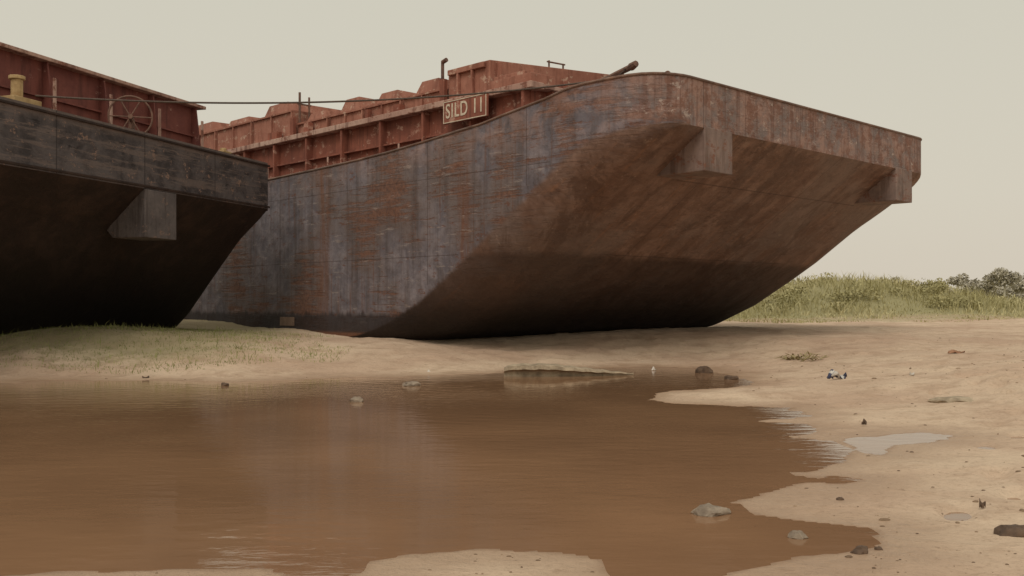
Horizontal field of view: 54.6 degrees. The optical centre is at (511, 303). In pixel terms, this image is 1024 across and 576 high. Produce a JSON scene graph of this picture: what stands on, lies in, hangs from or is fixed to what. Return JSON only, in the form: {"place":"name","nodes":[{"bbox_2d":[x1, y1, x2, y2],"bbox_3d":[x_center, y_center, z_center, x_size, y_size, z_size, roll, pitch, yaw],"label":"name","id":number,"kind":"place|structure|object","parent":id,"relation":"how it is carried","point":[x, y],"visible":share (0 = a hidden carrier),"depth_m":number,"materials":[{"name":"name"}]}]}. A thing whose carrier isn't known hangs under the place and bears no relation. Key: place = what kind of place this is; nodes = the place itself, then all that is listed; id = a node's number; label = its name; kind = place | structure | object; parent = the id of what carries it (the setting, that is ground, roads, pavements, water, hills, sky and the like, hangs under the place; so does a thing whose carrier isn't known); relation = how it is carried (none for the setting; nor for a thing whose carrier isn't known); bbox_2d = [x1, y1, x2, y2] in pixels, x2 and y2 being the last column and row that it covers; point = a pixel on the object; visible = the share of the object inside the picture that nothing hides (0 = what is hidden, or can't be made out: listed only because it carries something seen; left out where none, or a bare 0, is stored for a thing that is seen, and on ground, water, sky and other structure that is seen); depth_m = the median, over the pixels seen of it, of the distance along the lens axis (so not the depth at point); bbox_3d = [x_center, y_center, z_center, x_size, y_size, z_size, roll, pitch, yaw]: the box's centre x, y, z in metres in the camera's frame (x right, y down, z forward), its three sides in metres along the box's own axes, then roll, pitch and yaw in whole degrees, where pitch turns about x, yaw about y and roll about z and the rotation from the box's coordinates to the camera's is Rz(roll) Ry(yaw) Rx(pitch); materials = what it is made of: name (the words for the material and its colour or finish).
{"place":"outdoors","nodes":[
{"label":"outdoors","id":0,"kind":"place"},
{"bbox_2d":[0,367,1023,575],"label":"pond water","id":1,"kind":"structure","parent":0,"point":[621,475],"depth_m":5.89,"materials":[{"name":"brown liquid"}]},
{"bbox_2d":[350,397,363,401],"bbox_3d":[-1.591,0.985,10.164,0.143,0.074,0.108,0,0,-11],"label":"beach stone","id":2,"kind":"object","parent":1,"relation":"on","point":[356,399],"visible":0.66,"depth_m":10.13,"materials":[{"name":"beige stone"}]},
{"bbox_2d":[402,381,420,385],"bbox_3d":[-1.234,0.983,12.161,0.232,0.074,0.174,0,0,-20],"label":"beach stone","id":3,"kind":"object","parent":1,"relation":"on","point":[413,383],"visible":0.68,"depth_m":12.11,"materials":[{"name":"beige stone"}]},
{"bbox_2d":[504,363,633,376],"bbox_3d":[0.795,0.935,13.855,1.836,0.230,0.464,0,0,-5],"label":"driftwood plank","id":4,"kind":"object","parent":1,"relation":"on","point":[536,369],"visible":0.79,"depth_m":13.70,"materials":[{"name":"brown wood"}]},
{"bbox_2d":[695,366,712,372],"bbox_3d":[2.791,0.965,14.419,0.261,0.140,0.166,0,0,0],"label":"beach stone","id":5,"kind":"object","parent":1,"relation":"on","point":[703,369],"visible":0.62,"depth_m":14.35,"materials":[{"name":"brown stone"}]},
{"bbox_2d":[691,503,730,516],"bbox_3d":[0.954,0.986,4.734,0.189,0.061,0.142,0,0,-23],"label":"beach stone","id":6,"kind":"object","parent":1,"relation":"on","point":[707,510],"visible":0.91,"depth_m":4.69,"materials":[{"name":"beige stone"}]},
{"bbox_2d":[724,375,738,379],"bbox_3d":[2.919,0.983,13.192,0.197,0.070,0.149,0,0,12],"label":"beach stone","id":7,"kind":"object","parent":1,"relation":"on","point":[728,377],"visible":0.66,"depth_m":13.13,"materials":[{"name":"brown stone"}]},
{"bbox_2d":[787,530,807,538],"bbox_3d":[1.222,0.990,4.244,0.083,0.041,0.066,0,0,-11],"label":"beach stone","id":8,"kind":"object","parent":1,"relation":"on","point":[796,534],"visible":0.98,"depth_m":4.23,"materials":[{"name":"beige stone"}]},
{"bbox_2d":[0,282,1023,575],"bbox_3d":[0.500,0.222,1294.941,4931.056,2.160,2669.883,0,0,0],"label":"sand ground","id":9,"kind":"structure","parent":0,"point":[958,468],"depth_m":11.40,"materials":[{"name":"beige sand"}]},
{"bbox_2d":[0,42,269,333],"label":"cargo barge","id":10,"kind":"object","parent":9,"relation":"on","point":[147,214],"visible":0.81,"depth_m":16.14,"materials":[{"name":"black paint"}]},
{"bbox_2d":[0,322,351,373],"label":"short grass","id":11,"kind":"structure","parent":9,"relation":"on","point":[171,330],"depth_m":15.59,"materials":[{"name":"green plant"}]},
{"bbox_2d":[184,58,921,339],"bbox_3d":[-10.590,-2.040,33.770,9.744,5.580,46.022,0,0,-44],"label":"cargo barge","id":12,"kind":"object","parent":9,"relation":"on","point":[615,200],"visible":0.72,"depth_m":17.90,"materials":[{"name":"paint"}]},
{"bbox_2d":[35,69,625,103],"bbox_3d":[-2.527,-3.233,14.704,8.542,0.660,0.328,0,0,-7],"label":"mooring rope","id":13,"kind":"object","parent":12,"relation":"attached to","point":[623,71],"visible":0.95,"depth_m":14.62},
{"bbox_2d":[105,338,1023,573],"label":"pebbles","id":14,"kind":"object","parent":9,"relation":"on","point":[888,519],"visible":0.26,"depth_m":4.65,"materials":[{"name":"stone"}]},
{"bbox_2d":[777,351,826,360],"bbox_3d":[4.652,0.828,15.485,1.136,0.234,0.974,0,0,0],"label":"dry branch","id":15,"kind":"object","parent":9,"relation":"on","point":[792,356],"visible":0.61,"depth_m":15.52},
{"bbox_2d":[827,369,846,378],"bbox_3d":[3.981,0.858,12.128,0.249,0.116,0.148,0,0,0],"label":"plastic wrapper","id":16,"kind":"object","parent":9,"relation":"on","point":[832,373],"visible":1,"depth_m":12.12,"materials":[{"name":"white plastic"}]},
{"bbox_2d":[850,545,867,554],"bbox_3d":[1.398,0.988,3.978,0.069,0.040,0.059,0,0,-38],"label":"beach stone","id":17,"kind":"object","parent":9,"relation":"on","point":[860,549],"visible":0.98,"depth_m":3.96,"materials":[{"name":"brown stone"}]},
{"bbox_2d":[725,270,1023,322],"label":"tall grass","id":18,"kind":"structure","parent":9,"relation":"on","point":[992,301],"depth_m":32.76,"materials":[{"name":"green plant"}]},
{"bbox_2d":[794,279,1018,297],"bbox_3d":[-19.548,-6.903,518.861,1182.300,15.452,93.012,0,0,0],"label":"treeline","id":19,"kind":"object","parent":9,"relation":"on","point":[956,287],"depth_m":518.34,"materials":[{"name":"green plant"}]},
{"bbox_2d":[927,396,973,402],"bbox_3d":[4.232,0.922,9.524,0.361,0.068,0.376,0,0,-41],"label":"beach stone","id":20,"kind":"object","parent":9,"relation":"on","point":[950,399],"visible":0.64,"depth_m":9.44,"materials":[{"name":"beige stone"}]},
{"bbox_2d":[892,267,1023,297],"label":"distant trees","id":21,"kind":"object","parent":9,"relation":"on","point":[997,277],"visible":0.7,"depth_m":238.57,"materials":[{"name":"green plant"}]},
{"bbox_2d":[922,286,1023,298],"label":"distant bushes","id":22,"kind":"object","parent":9,"relation":"on","point":[999,291],"visible":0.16,"depth_m":263.88,"materials":[{"name":"green plant"}]},
{"bbox_2d":[979,498,985,507],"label":"paper litter","id":23,"kind":"object","parent":9,"relation":"on","point":[982,504],"visible":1,"depth_m":4.71,"materials":[{"name":"paper"}]},
{"bbox_2d":[993,524,1023,536],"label":"beach stone","id":24,"kind":"object","parent":9,"relation":"on","point":[1014,530],"visible":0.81,"depth_m":4.21,"materials":[{"name":"brown stone"}]},
{"bbox_2d":[0,0,1023,287],"label":"sky","id":25,"kind":"structure","parent":0,"point":[947,74],"materials":[{"name":"grey"}]},
{"bbox_2d":[948,350,964,352],"bbox_3d":[6.514,0.696,14.553,0.252,0.055,0.128,0,0,0],"label":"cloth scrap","id":26,"kind":"object","parent":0,"point":[953,351],"visible":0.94,"depth_m":14.52,"materials":[{"name":"orange fabric"}]}
]}

